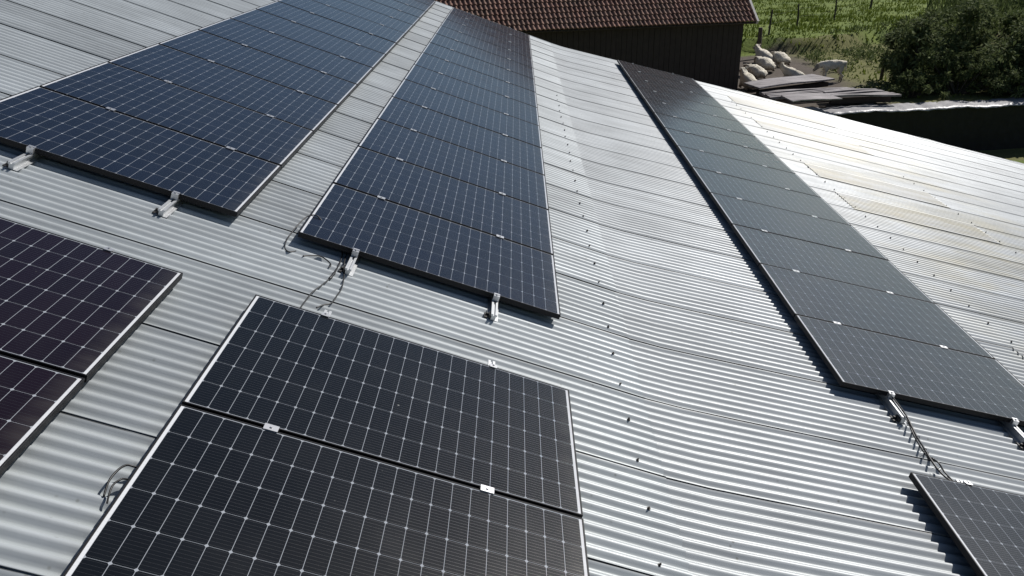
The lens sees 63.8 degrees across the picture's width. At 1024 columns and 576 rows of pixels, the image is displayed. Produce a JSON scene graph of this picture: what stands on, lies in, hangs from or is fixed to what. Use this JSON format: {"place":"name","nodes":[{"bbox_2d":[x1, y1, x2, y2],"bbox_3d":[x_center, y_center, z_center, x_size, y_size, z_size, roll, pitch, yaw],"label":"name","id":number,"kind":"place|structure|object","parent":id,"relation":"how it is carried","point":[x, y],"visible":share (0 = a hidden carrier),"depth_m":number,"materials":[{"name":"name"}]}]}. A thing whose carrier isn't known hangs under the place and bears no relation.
{"place":"outdoors","nodes":[
{"label":"outdoors","id":0,"kind":"place"},
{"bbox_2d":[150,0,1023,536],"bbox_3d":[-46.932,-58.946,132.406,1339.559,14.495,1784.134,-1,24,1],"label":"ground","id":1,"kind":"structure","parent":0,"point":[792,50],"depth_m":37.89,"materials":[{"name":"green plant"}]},
{"bbox_2d":[0,0,1023,575],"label":"farm building","id":2,"kind":"structure","parent":1,"relation":"on","point":[674,352],"depth_m":5.24,"materials":[{"name":"grey metal"}]},
{"bbox_2d":[104,247,113,251],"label":"mounting rail","id":3,"kind":"object","parent":2,"relation":"attached to","point":[108,248],"visible":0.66,"depth_m":4.19,"materials":[{"name":"metal"}]},
{"bbox_2d":[0,354,84,475],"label":"solar panel","id":4,"kind":"object","parent":3,"relation":"attached to","point":[35,399],"visible":1,"depth_m":3.07,"materials":[{"name":"grey"}]},
{"bbox_2d":[0,217,182,381],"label":"solar panel","id":5,"kind":"object","parent":3,"relation":"attached to","point":[75,307],"visible":0.92,"depth_m":3.74,"materials":[{"name":"grey"}]},
{"bbox_2d":[106,478,128,503],"bbox_3d":[-1.377,0.708,2.920,0.063,0.046,0.158,19,31,37],"label":"cable","id":6,"kind":"object","parent":2,"relation":"on","point":[113,484],"visible":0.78,"depth_m":2.90,"materials":[{"name":"black plastic"}]},
{"bbox_2d":[103,464,136,496],"bbox_3d":[-1.392,0.680,2.971,0.069,0.056,0.221,16,29,32],"label":"cable","id":7,"kind":"object","parent":2,"relation":"on","point":[112,475],"visible":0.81,"depth_m":2.94,"materials":[{"name":"black plastic"}]},
{"bbox_2d":[2,5,328,170],"bbox_3d":[-2.862,-3.652,11.192,0.091,0.092,14.165,18,23,-8],"label":"mounting rail","id":8,"kind":"object","parent":2,"relation":"on","point":[24,160],"visible":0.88,"depth_m":4.89,"materials":[{"name":"metal"}]},
{"bbox_2d":[152,4,407,217],"bbox_3d":[-2.045,-3.390,11.306,0.091,0.092,14.165,18,23,-8],"label":"mounting rail","id":9,"kind":"object","parent":2,"relation":"on","point":[172,204],"visible":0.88,"depth_m":5.00,"materials":[{"name":"metal"}]},
{"bbox_2d":[0,86,280,216],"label":"solar panel","id":10,"kind":"object","parent":9,"relation":"attached to","point":[54,125],"visible":1,"depth_m":5.39,"materials":[{"name":"blue"}]},
{"bbox_2d":[40,62,313,168],"bbox_3d":[-2.522,-1.370,6.419,1.750,0.036,1.040,18,23,-8],"label":"solar panel","id":11,"kind":"object","parent":9,"relation":"attached to","point":[162,103],"visible":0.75,"depth_m":6.36,"materials":[{"name":"blue"}]},
{"bbox_2d":[107,43,337,133],"bbox_3d":[-2.517,-1.807,7.384,1.750,0.035,1.040,18,23,-8],"label":"solar panel","id":12,"kind":"object","parent":9,"relation":"on","point":[224,83],"visible":0.82,"depth_m":7.33,"materials":[{"name":"blue"}]},
{"bbox_2d":[158,29,356,106],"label":"solar panel","id":13,"kind":"object","parent":9,"relation":"attached to","point":[264,66],"visible":0.79,"depth_m":8.30,"materials":[{"name":"blue"}]},
{"bbox_2d":[198,18,372,86],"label":"solar panel","id":14,"kind":"object","parent":9,"relation":"attached to","point":[270,43],"visible":0.84,"depth_m":9.27,"materials":[{"name":"blue"}]},
{"bbox_2d":[230,9,385,68],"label":"solar panel","id":15,"kind":"object","parent":9,"relation":"attached to","point":[311,37],"visible":0.79,"depth_m":10.24,"materials":[{"name":"blue"}]},
{"bbox_2d":[256,1,395,55],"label":"solar panel","id":16,"kind":"object","parent":9,"relation":"attached to","point":[328,26],"visible":0.86,"depth_m":11.21,"materials":[{"name":"blue"}]},
{"bbox_2d":[278,0,404,43],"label":"solar panel","id":17,"kind":"object","parent":9,"relation":"attached to","point":[355,21],"visible":0.83,"depth_m":12.16,"materials":[{"name":"blue"}]},
{"bbox_2d":[313,0,412,34],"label":"solar panel","id":18,"kind":"object","parent":9,"relation":"attached to","point":[372,15],"visible":0.9,"depth_m":13.16,"materials":[{"name":"blue"}]},
{"bbox_2d":[345,0,419,25],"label":"solar panel","id":19,"kind":"object","parent":9,"relation":"attached to","point":[392,12],"visible":0.91,"depth_m":14.13,"materials":[{"name":"blue"}]},
{"bbox_2d":[372,0,425,18],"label":"solar panel","id":20,"kind":"object","parent":9,"relation":"attached to","point":[408,9],"visible":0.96,"depth_m":15.10,"materials":[{"name":"blue"}]},
{"bbox_2d":[395,0,430,11],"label":"solar panel","id":21,"kind":"object","parent":9,"relation":"attached to","point":[420,5],"visible":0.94,"depth_m":16.07,"materials":[{"name":"blue"}]},
{"bbox_2d":[416,0,435,6],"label":"solar panel","id":22,"kind":"object","parent":9,"relation":"attached to","point":[430,2],"visible":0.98,"depth_m":16.98,"materials":[{"name":"grey"}]},
{"bbox_2d":[263,310,331,432],"bbox_3d":[-1.009,1.112,2.288,0.072,0.090,4.800,18,23,-8],"label":"mounting rail","id":23,"kind":"object","parent":2,"relation":"attached to","point":[271,427],"visible":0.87,"depth_m":3.39,"materials":[{"name":"metal"}]},
{"bbox_2d":[62,404,589,575],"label":"solar panel","id":24,"kind":"object","parent":23,"relation":"attached to","point":[203,493],"visible":1,"depth_m":3.07,"materials":[{"name":"grey"}]},
{"bbox_2d":[182,295,582,517],"bbox_3d":[-0.520,0.526,3.942,1.750,0.036,1.040,18,23,-8],"label":"solar panel","id":25,"kind":"object","parent":23,"relation":"attached to","point":[291,370],"visible":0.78,"depth_m":3.84,"materials":[{"name":"grey"}]},
{"bbox_2d":[284,214,321,251],"bbox_3d":[-1.342,-0.342,5.238,0.169,0.102,0.486,8,26,18],"label":"cable","id":26,"kind":"object","parent":2,"relation":"on","point":[294,229],"visible":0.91,"depth_m":5.25,"materials":[{"name":"black plastic"}]},
{"bbox_2d":[303,255,330,267],"bbox_3d":[-1.196,-0.176,5.062,0.183,0.009,0.118,18,23,-8],"label":"cable","id":27,"kind":"object","parent":2,"relation":"on","point":[320,256],"visible":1,"depth_m":5.08,"materials":[{"name":"black plastic"}]},
{"bbox_2d":[300,251,342,307],"bbox_3d":[-1.108,-0.061,4.858,0.094,0.041,1.250,18,23,-8],"label":"cable","id":28,"kind":"object","parent":2,"relation":"on","point":[330,277],"visible":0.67,"depth_m":4.85,"materials":[{"name":"black plastic"}]},
{"bbox_2d":[316,252,346,307],"bbox_3d":[-1.036,-0.050,4.901,0.087,0.025,0.802,18,23,-8],"label":"cable","id":29,"kind":"object","parent":2,"relation":"on","point":[341,286],"visible":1,"depth_m":4.81,"materials":[{"name":"black plastic"}]},
{"bbox_2d":[338,18,466,276],"bbox_3d":[-0.970,-3.046,11.454,0.091,0.092,14.170,18,23,-8],"label":"mounting rail","id":30,"kind":"object","parent":2,"relation":"on","point":[351,264],"visible":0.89,"depth_m":5.15,"materials":[{"name":"metal"}]},
{"bbox_2d":[404,64,539,125],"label":"solar panel","id":31,"kind":"object","parent":30,"relation":"attached to","point":[420,75],"visible":0.76,"depth_m":10.53,"materials":[{"name":"blue"}]},
{"bbox_2d":[480,360,496,493],"bbox_3d":[-0.123,1.395,2.412,0.072,0.090,4.800,18,23,-8],"label":"mounting rail","id":32,"kind":"object","parent":2,"relation":"attached to","point":[485,488],"visible":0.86,"depth_m":3.52,"materials":[{"name":"metal"}]},
{"bbox_2d":[484,34,510,321],"bbox_3d":[-0.084,-2.762,11.578,0.091,0.092,14.170,18,23,-8],"label":"mounting rail","id":33,"kind":"object","parent":2,"relation":"on","point":[491,313],"visible":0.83,"depth_m":5.27,"materials":[{"name":"metal"}]},
{"bbox_2d":[297,183,560,318],"bbox_3d":[-0.511,-0.286,5.736,1.750,0.036,1.040,18,23,-8],"label":"solar panel","id":34,"kind":"object","parent":33,"relation":"attached to","point":[386,232],"visible":1,"depth_m":5.63,"materials":[{"name":"blue"}]},
{"bbox_2d":[333,146,553,254],"bbox_3d":[-0.506,-0.724,6.701,1.750,0.035,1.040,18,23,-8],"label":"solar panel","id":35,"kind":"object","parent":33,"relation":"on","point":[409,185],"visible":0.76,"depth_m":6.64,"materials":[{"name":"blue"}]},
{"bbox_2d":[358,118,548,209],"bbox_3d":[-0.500,-1.162,7.666,1.750,0.035,1.040,18,23,-8],"label":"solar panel","id":36,"kind":"object","parent":33,"relation":"attached to","point":[386,138],"visible":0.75,"depth_m":7.61,"materials":[{"name":"blue"}]},
{"bbox_2d":[377,97,544,174],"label":"solar panel","id":37,"kind":"object","parent":33,"relation":"attached to","point":[449,129],"visible":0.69,"depth_m":8.58,"materials":[{"name":"blue"}]},
{"bbox_2d":[392,79,541,147],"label":"solar panel","id":38,"kind":"object","parent":33,"relation":"attached to","point":[466,111],"visible":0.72,"depth_m":9.55,"materials":[{"name":"blue"}]},
{"bbox_2d":[414,52,537,107],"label":"solar panel","id":39,"kind":"object","parent":33,"relation":"attached to","point":[475,78],"visible":0.77,"depth_m":11.50,"materials":[{"name":"blue"}]},
{"bbox_2d":[423,42,535,91],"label":"solar panel","id":40,"kind":"object","parent":33,"relation":"attached to","point":[477,65],"visible":0.74,"depth_m":12.46,"materials":[{"name":"blue"}]},
{"bbox_2d":[429,33,534,78],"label":"solar panel","id":41,"kind":"object","parent":33,"relation":"attached to","point":[482,55],"visible":0.7,"depth_m":13.43,"materials":[{"name":"blue"}]},
{"bbox_2d":[436,25,532,67],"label":"solar panel","id":42,"kind":"object","parent":33,"relation":"attached to","point":[483,45],"visible":0.74,"depth_m":14.40,"materials":[{"name":"blue"}]},
{"bbox_2d":[441,19,531,57],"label":"solar panel","id":43,"kind":"object","parent":33,"relation":"attached to","point":[486,37],"visible":0.69,"depth_m":15.37,"materials":[{"name":"blue"}]},
{"bbox_2d":[445,13,530,48],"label":"solar panel","id":44,"kind":"object","parent":33,"relation":"attached to","point":[487,30],"visible":0.73,"depth_m":16.34,"materials":[{"name":"grey"}]},
{"bbox_2d":[449,8,529,41],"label":"solar panel","id":45,"kind":"object","parent":33,"relation":"attached to","point":[491,24],"visible":0.76,"depth_m":17.30,"materials":[{"name":"grey"}]},
{"bbox_2d":[633,63,906,424],"bbox_3d":[2.621,-2.073,11.898,0.091,0.100,14.190,12,24,-5],"label":"mounting rail","id":46,"kind":"object","parent":2,"relation":"on","point":[896,415],"visible":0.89,"depth_m":5.60,"materials":[{"name":"metal"}]},
{"bbox_2d":[664,128,795,173],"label":"solar panel","id":47,"kind":"object","parent":46,"relation":"attached to","point":[724,149],"visible":0.88,"depth_m":11.94,"materials":[{"name":"grey"}]},
{"bbox_2d":[677,145,819,196],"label":"solar panel","id":48,"kind":"object","parent":46,"relation":"attached to","point":[742,169],"visible":0.88,"depth_m":10.97,"materials":[{"name":"grey"}]},
{"bbox_2d":[691,167,850,224],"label":"solar panel","id":49,"kind":"object","parent":46,"relation":"attached to","point":[762,194],"visible":0.89,"depth_m":10.00,"materials":[{"name":"grey"}]},
{"bbox_2d":[673,73,1023,448],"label":"mounting rail","id":50,"kind":"object","parent":2,"relation":"on","point":[1013,430],"visible":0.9,"depth_m":5.72,"materials":[{"name":"metal"}]},
{"bbox_2d":[617,60,700,86],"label":"solar panel","id":51,"kind":"object","parent":50,"relation":"on","point":[658,73],"visible":0.9,"depth_m":17.75,"materials":[{"name":"grey"}]},
{"bbox_2d":[623,68,712,97],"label":"solar panel","id":52,"kind":"object","parent":50,"relation":"attached to","point":[665,82],"visible":0.87,"depth_m":16.78,"materials":[{"name":"grey"}]},
{"bbox_2d":[629,77,724,108],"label":"solar panel","id":53,"kind":"object","parent":50,"relation":"attached to","point":[667,90],"visible":0.92,"depth_m":15.81,"materials":[{"name":"grey"}]},
{"bbox_2d":[636,87,738,121],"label":"solar panel","id":54,"kind":"object","parent":50,"relation":"on","point":[683,103],"visible":0.83,"depth_m":14.85,"materials":[{"name":"grey"}]},
{"bbox_2d":[644,99,755,136],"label":"solar panel","id":55,"kind":"object","parent":50,"relation":"on","point":[695,116],"visible":0.85,"depth_m":13.87,"materials":[{"name":"grey"}]},
{"bbox_2d":[653,112,773,153],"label":"solar panel","id":56,"kind":"object","parent":50,"relation":"on","point":[708,131],"visible":0.87,"depth_m":12.90,"materials":[{"name":"grey"}]},
{"bbox_2d":[709,192,887,259],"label":"solar panel","id":57,"kind":"object","parent":50,"relation":"attached to","point":[782,222],"visible":0.84,"depth_m":9.03,"materials":[{"name":"grey"}]},
{"bbox_2d":[731,224,934,302],"bbox_3d":[3.119,-0.245,8.113,1.750,0.038,1.040,13,24,-5],"label":"solar panel","id":58,"kind":"object","parent":50,"relation":"attached to","point":[813,259],"visible":0.88,"depth_m":8.06,"materials":[{"name":"grey"}]},
{"bbox_2d":[759,263,994,358],"bbox_3d":[3.114,0.191,7.147,1.750,0.036,1.040,12,24,-5],"label":"solar panel","id":59,"kind":"object","parent":50,"relation":"on","point":[856,306],"visible":0.88,"depth_m":7.09,"materials":[{"name":"grey"}]},
{"bbox_2d":[794,315,1023,425],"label":"solar panel","id":60,"kind":"object","parent":50,"relation":"on","point":[909,370],"visible":1,"depth_m":6.12,"materials":[{"name":"grey"}]},
{"bbox_2d":[892,397,949,479],"bbox_3d":[2.588,0.960,5.229,0.080,0.050,1.122,-1,24,0],"label":"cable","id":61,"kind":"object","parent":2,"relation":"on","point":[920,442],"visible":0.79,"depth_m":5.21,"materials":[{"name":"black plastic"}]},
{"bbox_2d":[906,420,953,480],"bbox_3d":[2.605,1.005,5.211,0.066,0.044,0.951,-1,24,-1],"label":"cable","id":62,"kind":"object","parent":2,"relation":"on","point":[947,475],"visible":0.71,"depth_m":5.09,"materials":[{"name":"black plastic"}]},
{"bbox_2d":[956,480,972,484],"bbox_3d":[2.630,1.577,3.874,0.072,0.098,2.140,12,24,-5],"label":"mounting rail","id":63,"kind":"object","parent":2,"relation":"attached to","point":[968,482],"visible":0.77,"depth_m":4.77,"materials":[{"name":"metal"}]},
{"bbox_2d":[908,472,1023,575],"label":"solar panel","id":64,"kind":"object","parent":63,"relation":"on","point":[983,527],"visible":1,"depth_m":4.43,"materials":[{"name":"grey"}]},
{"bbox_2d":[435,0,758,90],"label":"tiled barn","id":65,"kind":"structure","parent":1,"relation":"on","point":[699,40],"depth_m":27.86,"materials":[{"name":"wood"}]},
{"bbox_2d":[739,67,758,90],"bbox_3d":[8.734,-7.732,30.370,0.588,0.731,1.271,-8,25,-16],"label":"sheep","id":66,"kind":"object","parent":1,"relation":"on","point":[746,75],"visible":0.77,"depth_m":30.30},
{"bbox_2d":[743,63,767,78],"bbox_3d":[9.513,-8.534,32.335,0.631,0.529,1.408,-10,26,-19],"label":"sheep","id":67,"kind":"object","parent":1,"relation":"on","point":[756,71],"visible":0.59,"depth_m":31.98},
{"bbox_2d":[753,44,773,61],"bbox_3d":[10.864,-10.112,35.520,0.609,0.731,1.293,-14,27,-27],"label":"sheep","id":68,"kind":"object","parent":1,"relation":"on","point":[758,50],"visible":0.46,"depth_m":35.42},
{"bbox_2d":[754,56,775,70],"bbox_3d":[10.364,-9.251,33.903,0.642,0.536,1.489,-7,25,-13],"label":"sheep","id":69,"kind":"object","parent":1,"relation":"on","point":[765,63],"visible":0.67,"depth_m":33.53},
{"bbox_2d":[772,51,790,65],"bbox_3d":[11.377,-9.779,34.972,0.637,0.532,1.447,-5,25,-9],"label":"sheep","id":70,"kind":"object","parent":1,"relation":"on","point":[780,57],"visible":0.79,"depth_m":34.59},
{"bbox_2d":[777,62,804,76],"bbox_3d":[10.836,-8.413,31.919,1.099,0.634,0.511,13,28,28],"label":"sheep","id":71,"kind":"object","parent":1,"relation":"on","point":[787,71],"visible":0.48,"depth_m":31.83},
{"bbox_2d":[756,81,828,94],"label":"support beam","id":72,"kind":"structure","parent":1,"relation":"on","point":[813,85],"depth_m":29.72,"materials":[{"name":"black wood"}]},
{"bbox_2d":[744,74,834,88],"bbox_3d":[9.938,-7.491,29.732,3.651,0.110,1.118,-13,27,-25],"label":"wooden sheet","id":73,"kind":"object","parent":72,"relation":"on","point":[770,82],"visible":1,"depth_m":29.54,"materials":[{"name":"grey wood"}]},
{"bbox_2d":[759,87,859,99],"bbox_3d":[10.302,-6.816,28.664,3.517,0.154,1.034,-7,25,-13],"label":"plank stack","id":74,"kind":"object","parent":1,"relation":"on","point":[773,94],"visible":0.59,"depth_m":28.63,"materials":[{"name":"grey wood"}]},
{"bbox_2d":[755,0,901,55],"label":"wire fence","id":75,"kind":"object","parent":1,"relation":"on","point":[759,39],"visible":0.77,"depth_m":39.20,"materials":[{"name":"brown metal"}]},
{"bbox_2d":[813,60,846,81],"bbox_3d":[12.065,-8.251,31.264,1.249,0.825,0.415,1,24,4],"label":"sheep","id":76,"kind":"object","parent":1,"relation":"on","point":[839,65],"visible":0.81,"depth_m":31.05},
{"bbox_2d":[742,0,1021,97],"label":"grass","id":77,"kind":"structure","parent":1,"relation":"on","point":[870,14],"depth_m":43.95,"materials":[{"name":"green plant"}]},
{"bbox_2d":[879,68,884,79],"bbox_3d":[14.208,-8.364,31.514,0.152,0.955,0.131,-10,26,-20],"label":"fence post","id":78,"kind":"object","parent":1,"relation":"on","point":[881,73],"visible":0.33,"depth_m":31.53,"materials":[{"name":"brown wood"}]},
{"bbox_2d":[791,15,1020,94],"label":"weeds","id":79,"kind":"object","parent":1,"relation":"on","point":[862,52],"visible":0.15,"depth_m":36.47,"materials":[{"name":"green plant"}]},
{"bbox_2d":[803,97,1023,150],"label":"retaining wall","id":80,"kind":"structure","parent":1,"relation":"on","point":[990,124],"depth_m":27.57,"materials":[{"name":"stone"}]},
{"bbox_2d":[829,96,890,103],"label":"support beam","id":81,"kind":"structure","parent":80,"relation":"on","point":[860,99],"depth_m":27.75,"materials":[{"name":"black wood"}]},
{"bbox_2d":[823,89,901,96],"bbox_3d":[11.727,-6.654,28.027,2.508,0.154,1.324,-2,24,-4],"label":"plank stack","id":82,"kind":"object","parent":81,"relation":"on","point":[855,92],"visible":0.97,"depth_m":27.94,"materials":[{"name":"grey wood"}]},
{"bbox_2d":[781,92,841,101],"bbox_3d":[9.767,-6.291,27.078,1.807,0.080,1.056,-7,25,-13],"label":"flat board","id":83,"kind":"object","parent":82,"relation":"on","point":[797,97],"visible":1,"depth_m":26.94,"materials":[{"name":"grey wood"}]},
{"bbox_2d":[879,68,951,99],"bbox_3d":[14.098,-7.098,28.534,2.245,1.088,2.012,-17,29,-31],"label":"dark bush","id":84,"kind":"object","parent":1,"relation":"on","point":[906,80],"visible":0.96,"depth_m":28.46,"materials":[{"name":"green plant"}]},
{"bbox_2d":[878,13,964,85],"bbox_3d":[14.814,-8.642,30.054,3.005,2.607,3.296,20,32,38],"label":"dark bush","id":85,"kind":"object","parent":1,"relation":"on","point":[926,33],"visible":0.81,"depth_m":29.57,"materials":[{"name":"green plant"}]},
{"bbox_2d":[903,0,1023,81],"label":"dark bush","id":86,"kind":"object","parent":1,"relation":"on","point":[973,19],"visible":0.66,"depth_m":29.71,"materials":[{"name":"green plant"}]},
{"bbox_2d":[916,0,1023,49],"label":"dark bush","id":87,"kind":"object","parent":1,"relation":"on","point":[1005,23],"visible":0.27,"depth_m":34.74,"materials":[{"name":"green plant"}]},
{"bbox_2d":[926,48,1018,94],"bbox_3d":[15.986,-7.640,29.040,3.199,1.656,1.942,-1,24,1],"label":"dark bush","id":88,"kind":"object","parent":1,"relation":"on","point":[973,72],"visible":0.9,"depth_m":28.84,"materials":[{"name":"green plant"}]},
{"bbox_2d":[927,0,1023,38],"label":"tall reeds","id":89,"kind":"object","parent":1,"relation":"on","point":[1003,6],"visible":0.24,"depth_m":42.76,"materials":[{"name":"green plant"}]},
{"bbox_2d":[982,68,1023,98],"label":"dark bush","id":90,"kind":"object","parent":1,"relation":"on","point":[1013,90],"visible":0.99,"depth_m":28.34,"materials":[{"name":"green plant"}]},
{"bbox_2d":[987,0,1023,38],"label":"dark bush","id":91,"kind":"object","parent":1,"relation":"on","point":[1020,3],"visible":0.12,"depth_m":36.79,"materials":[{"name":"green plant"}]},
{"bbox_2d":[993,16,1023,49],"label":"dark bush","id":92,"kind":"object","parent":1,"relation":"on","point":[1015,22],"visible":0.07,"depth_m":30.96,"materials":[{"name":"green plant"}]},
{"bbox_2d":[1005,50,1023,86],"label":"dark bush","id":93,"kind":"object","parent":1,"relation":"on","point":[1018,66],"visible":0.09,"depth_m":29.38,"materials":[{"name":"green plant"}]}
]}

